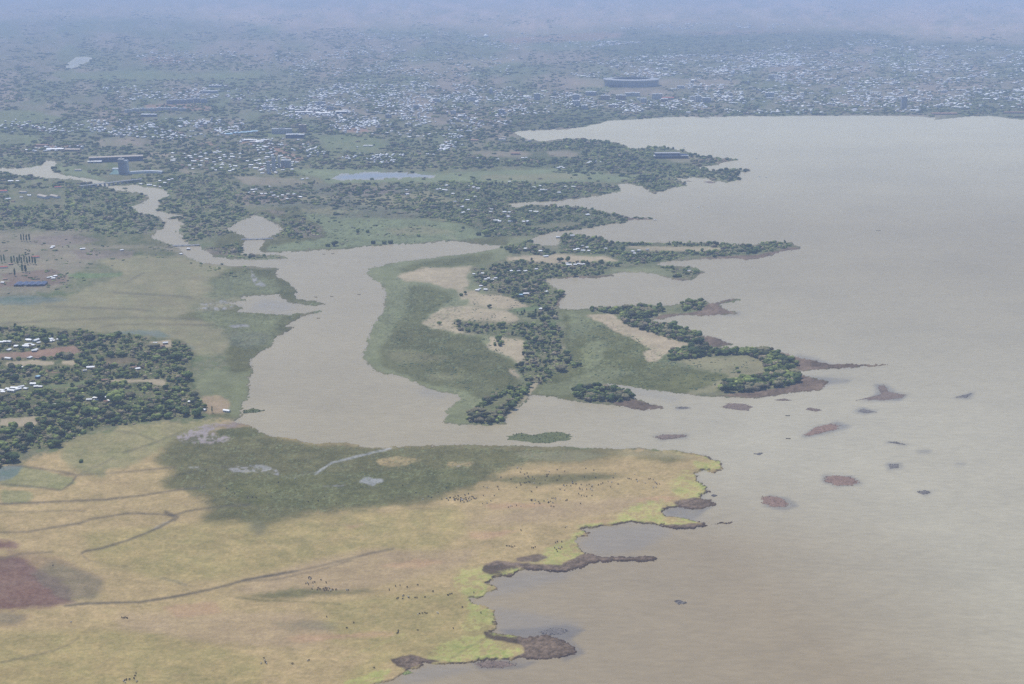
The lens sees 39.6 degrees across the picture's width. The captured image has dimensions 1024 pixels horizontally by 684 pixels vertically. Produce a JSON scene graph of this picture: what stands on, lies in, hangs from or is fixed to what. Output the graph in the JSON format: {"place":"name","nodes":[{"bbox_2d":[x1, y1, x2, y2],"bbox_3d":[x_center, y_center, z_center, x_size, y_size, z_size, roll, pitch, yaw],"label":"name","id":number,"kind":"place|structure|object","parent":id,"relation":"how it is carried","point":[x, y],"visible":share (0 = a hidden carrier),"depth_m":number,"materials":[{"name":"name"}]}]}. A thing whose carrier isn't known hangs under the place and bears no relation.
{"place":"outdoors","nodes":[
{"label":"outdoors","id":0,"kind":"place"},
{"bbox_2d":[0,0,1023,683],"bbox_3d":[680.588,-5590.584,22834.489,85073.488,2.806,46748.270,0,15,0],"label":"ground","id":1,"kind":"structure","parent":0,"point":[156,550],"depth_m":2397.61,"materials":[{"name":"plant"}]},
{"bbox_2d":[0,392,9,398],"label":"tree","id":2,"kind":"object","parent":1,"relation":"on","point":[5,394],"visible":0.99,"depth_m":2102.41,"materials":[{"name":"green plant"}]},
{"bbox_2d":[1,445,9,450],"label":"tree","id":3,"kind":"object","parent":1,"relation":"on","point":[5,448],"visible":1,"depth_m":1880.75,"materials":[{"name":"green plant"}]},
{"bbox_2d":[0,427,12,433],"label":"tree","id":4,"kind":"object","parent":1,"relation":"on","point":[3,430],"visible":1,"depth_m":1945.85,"materials":[{"name":"green plant"}]},
{"bbox_2d":[4,451,19,460],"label":"tree","id":5,"kind":"object","parent":1,"relation":"on","point":[12,455],"visible":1,"depth_m":1848.22,"materials":[{"name":"green plant"}]},
{"bbox_2d":[8,421,18,427],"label":"tree","id":6,"kind":"object","parent":1,"relation":"on","point":[14,424],"visible":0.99,"depth_m":1968.73,"materials":[{"name":"green plant"}]},
{"bbox_2d":[12,373,18,380],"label":"tree","id":7,"kind":"object","parent":1,"relation":"on","point":[15,376],"visible":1,"depth_m":2191.47,"materials":[{"name":"green plant"}]},
{"bbox_2d":[19,400,29,406],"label":"tree","id":8,"kind":"object","parent":1,"relation":"on","point":[24,403],"visible":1,"depth_m":2071.77,"materials":[{"name":"green plant"}]},
{"bbox_2d":[25,422,33,427],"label":"tree","id":9,"kind":"object","parent":1,"relation":"on","point":[29,424],"visible":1,"depth_m":1968.60,"materials":[{"name":"green plant"}]},
{"bbox_2d":[26,433,35,440],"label":"tree","id":10,"kind":"object","parent":1,"relation":"on","point":[30,436],"visible":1,"depth_m":1923.35,"materials":[{"name":"green plant"}]},
{"bbox_2d":[14,281,47,286],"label":"greenhouse","id":11,"kind":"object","parent":1,"relation":"on","point":[32,283],"visible":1,"depth_m":2828.11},
{"bbox_2d":[37,194,49,198],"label":"house","id":12,"kind":"structure","parent":1,"relation":"on","point":[43,196],"depth_m":3828.94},
{"bbox_2d":[41,337,49,344],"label":"tree","id":13,"kind":"object","parent":1,"relation":"on","point":[45,340],"visible":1,"depth_m":2392.62,"materials":[{"name":"green plant"}]},
{"bbox_2d":[51,439,61,445],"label":"tree","id":14,"kind":"object","parent":1,"relation":"on","point":[54,441],"visible":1,"depth_m":1903.07,"materials":[{"name":"green plant"}]},
{"bbox_2d":[54,403,64,409],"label":"tree","id":15,"kind":"object","parent":1,"relation":"on","point":[57,406],"visible":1,"depth_m":2051.26,"materials":[{"name":"green plant"}]},
{"bbox_2d":[63,352,73,356],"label":"tree","id":16,"kind":"object","parent":1,"relation":"on","point":[68,354],"visible":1,"depth_m":2315.34,"materials":[{"name":"green plant"}]},
{"bbox_2d":[64,148,80,151],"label":"hall","id":17,"kind":"structure","parent":1,"relation":"on","point":[72,149],"depth_m":4734.90,"materials":[{"name":"paint"}]},
{"bbox_2d":[67,387,78,392],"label":"tree","id":18,"kind":"object","parent":1,"relation":"on","point":[72,389],"visible":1,"depth_m":2129.36,"materials":[{"name":"green plant"}]},
{"bbox_2d":[0,156,164,233],"bbox_3d":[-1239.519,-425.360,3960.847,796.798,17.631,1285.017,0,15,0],"label":"woodland","id":19,"kind":"object","parent":1,"relation":"on","point":[95,213],"visible":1,"depth_m":3593.78,"materials":[{"name":"green plant"}]},
{"bbox_2d":[80,406,90,414],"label":"tree","id":20,"kind":"object","parent":1,"relation":"on","point":[84,410],"visible":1,"depth_m":2031.72,"materials":[{"name":"green plant"}]},
{"bbox_2d":[82,333,92,338],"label":"tree","id":21,"kind":"object","parent":1,"relation":"on","point":[85,335],"visible":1,"depth_m":2430.41,"materials":[{"name":"green plant"}]},
{"bbox_2d":[88,407,99,412],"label":"tree","id":22,"kind":"object","parent":1,"relation":"on","point":[94,409],"visible":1,"depth_m":2036.53,"materials":[{"name":"green plant"}]},
{"bbox_2d":[92,389,105,399],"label":"tree","id":23,"kind":"object","parent":1,"relation":"on","point":[99,393],"visible":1,"depth_m":2099.12,"materials":[{"name":"green plant"}]},
{"bbox_2d":[0,323,207,467],"bbox_3d":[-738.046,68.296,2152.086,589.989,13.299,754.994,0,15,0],"label":"woodland","id":24,"kind":"object","parent":1,"relation":"on","point":[184,357],"visible":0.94,"depth_m":2196.14,"materials":[{"name":"green plant"}]},
{"bbox_2d":[104,412,115,418],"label":"tree","id":25,"kind":"object","parent":1,"relation":"on","point":[110,415],"visible":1,"depth_m":2006.16,"materials":[{"name":"green plant"}]},
{"bbox_2d":[106,333,116,338],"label":"tree","id":26,"kind":"object","parent":1,"relation":"on","point":[112,335],"visible":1,"depth_m":2431.93,"materials":[{"name":"green plant"}]},
{"bbox_2d":[106,389,121,402],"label":"tree","id":27,"kind":"object","parent":1,"relation":"on","point":[110,395],"visible":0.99,"depth_m":2081.41,"materials":[{"name":"green plant"}]},
{"bbox_2d":[89,155,142,161],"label":"hall","id":28,"kind":"structure","parent":1,"relation":"on","point":[115,158],"depth_m":4500.27,"materials":[{"name":"metal"}]},
{"bbox_2d":[110,393,124,403],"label":"tree","id":29,"kind":"object","parent":1,"relation":"on","point":[117,397],"visible":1,"depth_m":2076.86,"materials":[{"name":"green plant"}]},
{"bbox_2d":[125,392,135,396],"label":"tree","id":30,"kind":"object","parent":1,"relation":"on","point":[130,394],"visible":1,"depth_m":2112.62,"materials":[{"name":"green plant"}]},
{"bbox_2d":[112,158,162,174],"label":"tower block","id":31,"kind":"structure","parent":1,"relation":"on","point":[123,167],"depth_m":4243.43,"materials":[{"name":"grey concrete"}]},
{"bbox_2d":[141,114,156,116],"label":"hall","id":32,"kind":"structure","parent":1,"relation":"on","point":[148,115],"depth_m":5734.64,"materials":[{"name":"grey metal"}]},
{"bbox_2d":[147,343,159,347],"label":"building","id":33,"kind":"structure","parent":1,"relation":"on","point":[149,345],"depth_m":2370.68,"materials":[{"name":"white metal"}]},
{"bbox_2d":[150,413,160,418],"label":"tree","id":34,"kind":"object","parent":1,"relation":"on","point":[158,415],"visible":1,"depth_m":2014.44,"materials":[{"name":"green plant"}]},
{"bbox_2d":[156,349,166,354],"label":"tree","id":35,"kind":"object","parent":1,"relation":"on","point":[161,351],"visible":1,"depth_m":2336.13,"materials":[{"name":"green plant"}]},
{"bbox_2d":[166,355,177,359],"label":"tree","id":36,"kind":"object","parent":1,"relation":"on","point":[170,357],"visible":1,"depth_m":2301.45,"materials":[{"name":"green plant"}]},
{"bbox_2d":[171,351,182,356],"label":"tree","id":37,"kind":"object","parent":1,"relation":"on","point":[178,353],"visible":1,"depth_m":2307.83,"materials":[{"name":"green plant"}]},
{"bbox_2d":[183,371,192,377],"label":"tree","id":38,"kind":"object","parent":1,"relation":"on","point":[189,374],"visible":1,"depth_m":2199.11,"materials":[{"name":"green plant"}]},
{"bbox_2d":[191,407,203,415],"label":"tree","id":39,"kind":"object","parent":1,"relation":"on","point":[198,410],"visible":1,"depth_m":2023.43,"materials":[{"name":"green plant"}]},
{"bbox_2d":[200,90,217,92],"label":"hall","id":40,"kind":"structure","parent":1,"relation":"on","point":[208,91],"depth_m":6691.77,"materials":[{"name":"grey concrete"}]},
{"bbox_2d":[1,187,479,293],"bbox_3d":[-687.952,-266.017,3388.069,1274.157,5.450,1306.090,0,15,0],"label":"scrub","id":41,"kind":"object","parent":1,"relation":"on","point":[96,254],"visible":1,"depth_m":3196.58,"materials":[{"name":"green plant"}]},
{"bbox_2d":[163,175,318,257],"bbox_3d":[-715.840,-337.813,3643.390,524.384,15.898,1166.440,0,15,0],"label":"woodland","id":42,"kind":"object","parent":1,"relation":"on","point":[192,180],"visible":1,"depth_m":3639.93,"materials":[{"name":"green plant"}]},
{"bbox_2d":[266,160,270,173],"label":"tower block","id":43,"kind":"structure","parent":1,"relation":"on","point":[268,171],"depth_m":4248.83,"materials":[{"name":"grey concrete"}]},
{"bbox_2d":[271,156,275,170],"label":"tower block","id":44,"kind":"structure","parent":1,"relation":"on","point":[273,163],"depth_m":4300.25,"materials":[{"name":"grey concrete"}]},
{"bbox_2d":[272,128,291,133],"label":"office block","id":45,"kind":"structure","parent":1,"relation":"on","point":[281,130],"depth_m":5188.04,"materials":[{"name":"grey metal"}]},
{"bbox_2d":[281,159,290,167],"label":"apartment block","id":46,"kind":"structure","parent":1,"relation":"on","point":[285,163],"depth_m":4376.99,"materials":[{"name":"grey concrete"}]},
{"bbox_2d":[285,133,304,137],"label":"office block","id":47,"kind":"structure","parent":1,"relation":"on","point":[294,135],"depth_m":5068.86,"materials":[{"name":"white metal"}]},
{"bbox_2d":[299,124,306,131],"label":"tower block","id":48,"kind":"structure","parent":1,"relation":"on","point":[302,128],"depth_m":5232.85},
{"bbox_2d":[295,111,312,113],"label":"factory hall","id":49,"kind":"structure","parent":1,"relation":"on","point":[304,112],"depth_m":5828.27,"materials":[{"name":"white metal"}]},
{"bbox_2d":[0,139,792,465],"bbox_3d":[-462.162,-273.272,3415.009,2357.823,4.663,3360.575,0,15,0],"label":"undergrowth","id":50,"kind":"object","parent":1,"relation":"on","point":[306,237],"visible":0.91,"depth_m":3374.11,"materials":[{"name":"green plant"}]},
{"bbox_2d":[465,384,529,422],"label":"woodland","id":51,"kind":"object","parent":1,"relation":"on","point":[511,392],"visible":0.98,"depth_m":2104.36,"materials":[{"name":"green plant"}]},
{"bbox_2d":[505,402,516,407],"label":"tree","id":52,"kind":"object","parent":1,"relation":"on","point":[512,404],"visible":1,"depth_m":2062.52,"materials":[{"name":"green plant"}]},
{"bbox_2d":[0,104,1023,228],"bbox_3d":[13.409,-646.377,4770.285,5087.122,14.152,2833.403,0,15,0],"label":"woodland","id":53,"kind":"object","parent":1,"relation":"on","point":[287,149],"visible":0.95,"depth_m":4851.87,"materials":[{"name":"green plant"}]},
{"bbox_2d":[0,4,1023,106],"bbox_3d":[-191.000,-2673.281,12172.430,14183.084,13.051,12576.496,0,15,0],"label":"woodland","id":54,"kind":"object","parent":1,"relation":"on","point":[18,68],"visible":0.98,"depth_m":7657.27,"materials":[{"name":"green plant"}]},
{"bbox_2d":[0,6,1023,163],"bbox_3d":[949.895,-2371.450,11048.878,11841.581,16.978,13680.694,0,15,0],"label":"distant houses","id":55,"kind":"structure","parent":1,"relation":"on","point":[318,108],"depth_m":6678.28,"materials":[{"name":"grey"}]},
{"bbox_2d":[399,179,624,235],"bbox_3d":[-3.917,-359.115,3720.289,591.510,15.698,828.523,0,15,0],"label":"woodland","id":56,"kind":"object","parent":1,"relation":"on","point":[515,192],"visible":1,"depth_m":3687.29,"materials":[{"name":"green plant"}]},
{"bbox_2d":[454,320,581,382],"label":"woodland","id":57,"kind":"object","parent":1,"relation":"on","point":[533,362],"visible":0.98,"depth_m":2408.11,"materials":[{"name":"green plant"}]},
{"bbox_2d":[534,93,539,99],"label":"town block","id":58,"kind":"structure","parent":1,"relation":"on","point":[536,96],"depth_m":6384.56,"materials":[{"name":"grey concrete"}]},
{"bbox_2d":[473,257,619,320],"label":"woodland","id":59,"kind":"object","parent":1,"relation":"on","point":[564,266],"visible":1,"depth_m":2892.71,"materials":[{"name":"green plant"}]},
{"bbox_2d":[555,364,567,370],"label":"tree","id":60,"kind":"object","parent":1,"relation":"on","point":[562,367],"visible":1,"depth_m":2246.78,"materials":[{"name":"green plant"}]},
{"bbox_2d":[393,259,753,393],"bbox_3d":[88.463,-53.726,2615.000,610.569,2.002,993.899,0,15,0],"label":"marsh scrub","id":61,"kind":"object","parent":1,"relation":"on","point":[453,367],"visible":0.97,"depth_m":2348.67,"materials":[{"name":"green plant"}]},
{"bbox_2d":[572,94,579,99],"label":"town block","id":62,"kind":"structure","parent":1,"relation":"on","point":[575,96],"depth_m":6362.79,"materials":[{"name":"grey concrete"}]},
{"bbox_2d":[583,384,593,388],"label":"tree","id":63,"kind":"object","parent":1,"relation":"on","point":[588,386],"visible":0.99,"depth_m":2141.25,"materials":[{"name":"green plant"}]},
{"bbox_2d":[585,91,595,95],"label":"town block","id":64,"kind":"structure","parent":1,"relation":"on","point":[590,93],"depth_m":6577.31,"materials":[{"name":"grey concrete"}]},
{"bbox_2d":[573,384,628,400],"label":"woodland","id":65,"kind":"object","parent":1,"relation":"on","point":[593,397],"visible":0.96,"depth_m":2121.31,"materials":[{"name":"green plant"}]},
{"bbox_2d":[458,138,749,190],"bbox_3d":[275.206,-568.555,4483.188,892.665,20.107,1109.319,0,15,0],"label":"woodland","id":66,"kind":"object","parent":1,"relation":"on","point":[529,145],"visible":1,"depth_m":4507.70,"materials":[{"name":"green plant"}]},
{"bbox_2d":[601,95,609,99],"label":"town block","id":67,"kind":"structure","parent":1,"relation":"on","point":[605,97],"depth_m":6385.86,"materials":[{"name":"white metal"}]},
{"bbox_2d":[615,94,625,99],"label":"town block","id":68,"kind":"structure","parent":1,"relation":"on","point":[621,97],"depth_m":6385.86,"materials":[{"name":"white metal"}]},
{"bbox_2d":[603,77,659,86],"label":"stadium","id":69,"kind":"object","parent":1,"relation":"on","point":[630,82],"visible":1,"depth_m":7009.50,"materials":[{"name":"grey metal"}]},
{"bbox_2d":[625,92,639,95],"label":"town block","id":70,"kind":"structure","parent":1,"relation":"on","point":[632,93],"depth_m":6552.30,"materials":[{"name":"white metal"}]},
{"bbox_2d":[500,232,791,276],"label":"woodland","id":71,"kind":"object","parent":1,"relation":"on","point":[579,240],"visible":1,"depth_m":3160.66,"materials":[{"name":"green plant"}]},
{"bbox_2d":[589,297,705,343],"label":"woodland","id":72,"kind":"object","parent":1,"relation":"on","point":[634,320],"visible":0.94,"depth_m":2575.14,"materials":[{"name":"green plant"}]},
{"bbox_2d":[642,307,654,312],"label":"tree","id":73,"kind":"object","parent":1,"relation":"on","point":[648,308],"visible":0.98,"depth_m":2601.79,"materials":[{"name":"green plant"}]},
{"bbox_2d":[652,93,661,98],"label":"town block","id":74,"kind":"structure","parent":1,"relation":"on","point":[657,95],"depth_m":6408.44,"materials":[{"name":"white metal"}]},
{"bbox_2d":[662,328,672,333],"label":"tree","id":75,"kind":"object","parent":1,"relation":"on","point":[667,330],"visible":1,"depth_m":2454.26,"materials":[{"name":"green plant"}]},
{"bbox_2d":[654,152,688,158],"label":"lakeside hotel","id":76,"kind":"structure","parent":1,"relation":"on","point":[667,155],"depth_m":4573.42,"materials":[{"name":"grey metal"}]},
{"bbox_2d":[688,347,701,353],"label":"tree","id":77,"kind":"object","parent":1,"relation":"on","point":[694,350],"visible":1,"depth_m":2331.46,"materials":[{"name":"green plant"}]},
{"bbox_2d":[695,95,700,101],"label":"town block","id":78,"kind":"structure","parent":1,"relation":"on","point":[697,98],"depth_m":6294.80,"materials":[{"name":"white metal"}]},
{"bbox_2d":[695,337,703,343],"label":"tree","id":79,"kind":"object","parent":1,"relation":"on","point":[699,340],"visible":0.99,"depth_m":2403.21,"materials":[{"name":"green plant"}]},
{"bbox_2d":[702,97,710,102],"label":"town block","id":80,"kind":"structure","parent":1,"relation":"on","point":[706,99],"depth_m":6274.05,"materials":[{"name":"grey concrete"}]},
{"bbox_2d":[722,384,734,391],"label":"tree","id":81,"kind":"object","parent":1,"relation":"on","point":[728,387],"visible":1,"depth_m":2139.66,"materials":[{"name":"green plant"}]},
{"bbox_2d":[667,343,802,390],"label":"woodland","id":82,"kind":"object","parent":1,"relation":"on","point":[770,358],"visible":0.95,"depth_m":2307.66,"materials":[{"name":"green plant"}]},
{"bbox_2d":[730,346,739,352],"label":"tree","id":83,"kind":"object","parent":1,"relation":"on","point":[734,349],"visible":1,"depth_m":2340.80,"materials":[{"name":"green plant"}]},
{"bbox_2d":[742,375,753,381],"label":"tree","id":84,"kind":"object","parent":1,"relation":"on","point":[749,378],"visible":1,"depth_m":2171.72,"materials":[{"name":"green plant"}]},
{"bbox_2d":[744,385,752,390],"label":"tree","id":85,"kind":"object","parent":1,"relation":"on","point":[748,387],"visible":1,"depth_m":2141.89,"materials":[{"name":"green plant"}]},
{"bbox_2d":[756,346,770,350],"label":"tree","id":86,"kind":"object","parent":1,"relation":"on","point":[763,348],"visible":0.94,"depth_m":2340.35,"materials":[{"name":"green plant"}]},
{"bbox_2d":[758,350,769,354],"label":"tree","id":87,"kind":"object","parent":1,"relation":"on","point":[764,352],"visible":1,"depth_m":2322.83,"materials":[{"name":"green plant"}]},
{"bbox_2d":[764,366,773,371],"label":"tree","id":88,"kind":"object","parent":1,"relation":"on","point":[769,368],"visible":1,"depth_m":2228.54,"materials":[{"name":"green plant"}]},
{"bbox_2d":[765,92,773,96],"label":"town block","id":89,"kind":"structure","parent":1,"relation":"on","point":[769,94],"depth_m":6527.43,"materials":[{"name":"white metal"}]},
{"bbox_2d":[773,380,783,385],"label":"tree","id":90,"kind":"object","parent":1,"relation":"on","point":[779,382],"visible":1,"depth_m":2166.28,"materials":[{"name":"green plant"}]},
{"bbox_2d":[777,356,792,361],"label":"tree","id":91,"kind":"object","parent":1,"relation":"on","point":[782,358],"visible":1,"depth_m":2286.69,"materials":[{"name":"green plant"}]},
{"bbox_2d":[784,363,794,368],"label":"tree","id":92,"kind":"object","parent":1,"relation":"on","point":[789,366],"visible":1,"depth_m":2249.84,"materials":[{"name":"green plant"}]},
{"bbox_2d":[793,374,800,380],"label":"tree","id":93,"kind":"object","parent":1,"relation":"on","point":[796,377],"visible":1,"depth_m":2188.68,"materials":[{"name":"green plant"}]},
{"bbox_2d":[900,95,907,108],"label":"tower block","id":94,"kind":"structure","parent":1,"relation":"on","point":[903,104],"depth_m":6014.19,"materials":[{"name":"grey concrete"}]},
{"bbox_2d":[931,113,956,114],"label":"hall","id":95,"kind":"structure","parent":1,"relation":"on","point":[944,113],"depth_m":5809.56,"materials":[{"name":"metal"}]},
{"bbox_2d":[1004,111,1023,113],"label":"hall","id":96,"kind":"structure","parent":1,"relation":"on","point":[1013,112],"depth_m":5850.17,"materials":[{"name":"paint"}]},
{"bbox_2d":[0,57,1023,683],"bbox_3d":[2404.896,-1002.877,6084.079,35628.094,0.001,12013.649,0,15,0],"label":"lake water","id":97,"kind":"structure","parent":0,"point":[902,265],"depth_m":2055.87,"materials":[{"name":"liquid"}]},
{"bbox_2d":[80,179,140,187],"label":"bridge","id":98,"kind":"structure","parent":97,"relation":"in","point":[113,183],"depth_m":4046.70,"materials":[{"name":"grey concrete"}]},
{"bbox_2d":[242,408,264,413],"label":"papyrus islet","id":99,"kind":"object","parent":97,"relation":"in","point":[251,410],"visible":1,"depth_m":2055.68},
{"bbox_2d":[476,660,516,668],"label":"reed mat","id":100,"kind":"object","parent":97,"relation":"on","point":[494,664],"visible":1,"depth_m":1324.50,"materials":[{"name":"plant"}]},
{"bbox_2d":[507,431,572,442],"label":"papyrus islet","id":101,"kind":"object","parent":97,"relation":"in","point":[547,437],"visible":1,"depth_m":1944.25,"materials":[{"name":"plant"}]},
{"bbox_2d":[540,628,567,634],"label":"reed mat","id":102,"kind":"object","parent":97,"relation":"on","point":[554,631],"visible":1,"depth_m":1388.88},
{"bbox_2d":[655,434,685,439],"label":"reed mat","id":103,"kind":"object","parent":97,"relation":"on","point":[665,437],"visible":1,"depth_m":1948.11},
{"bbox_2d":[723,403,751,410],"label":"reed mat","id":104,"kind":"object","parent":97,"relation":"on","point":[734,406],"visible":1,"depth_m":2076.94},
{"bbox_2d":[760,496,788,506],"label":"reed mat","id":105,"kind":"object","parent":97,"relation":"on","point":[772,501],"visible":1,"depth_m":1717.47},
{"bbox_2d":[804,424,839,435],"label":"reed mat","id":106,"kind":"object","parent":97,"relation":"in","point":[821,429],"visible":1,"depth_m":1977.19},
{"bbox_2d":[824,475,859,485],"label":"reed mat","id":107,"kind":"object","parent":97,"relation":"on","point":[836,480],"visible":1,"depth_m":1786.00,"materials":[{"name":"plant"}]},
{"bbox_2d":[856,384,904,400],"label":"reed mat","id":108,"kind":"object","parent":97,"relation":"on","point":[885,394],"visible":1,"depth_m":2128.36,"materials":[{"name":"plant"}]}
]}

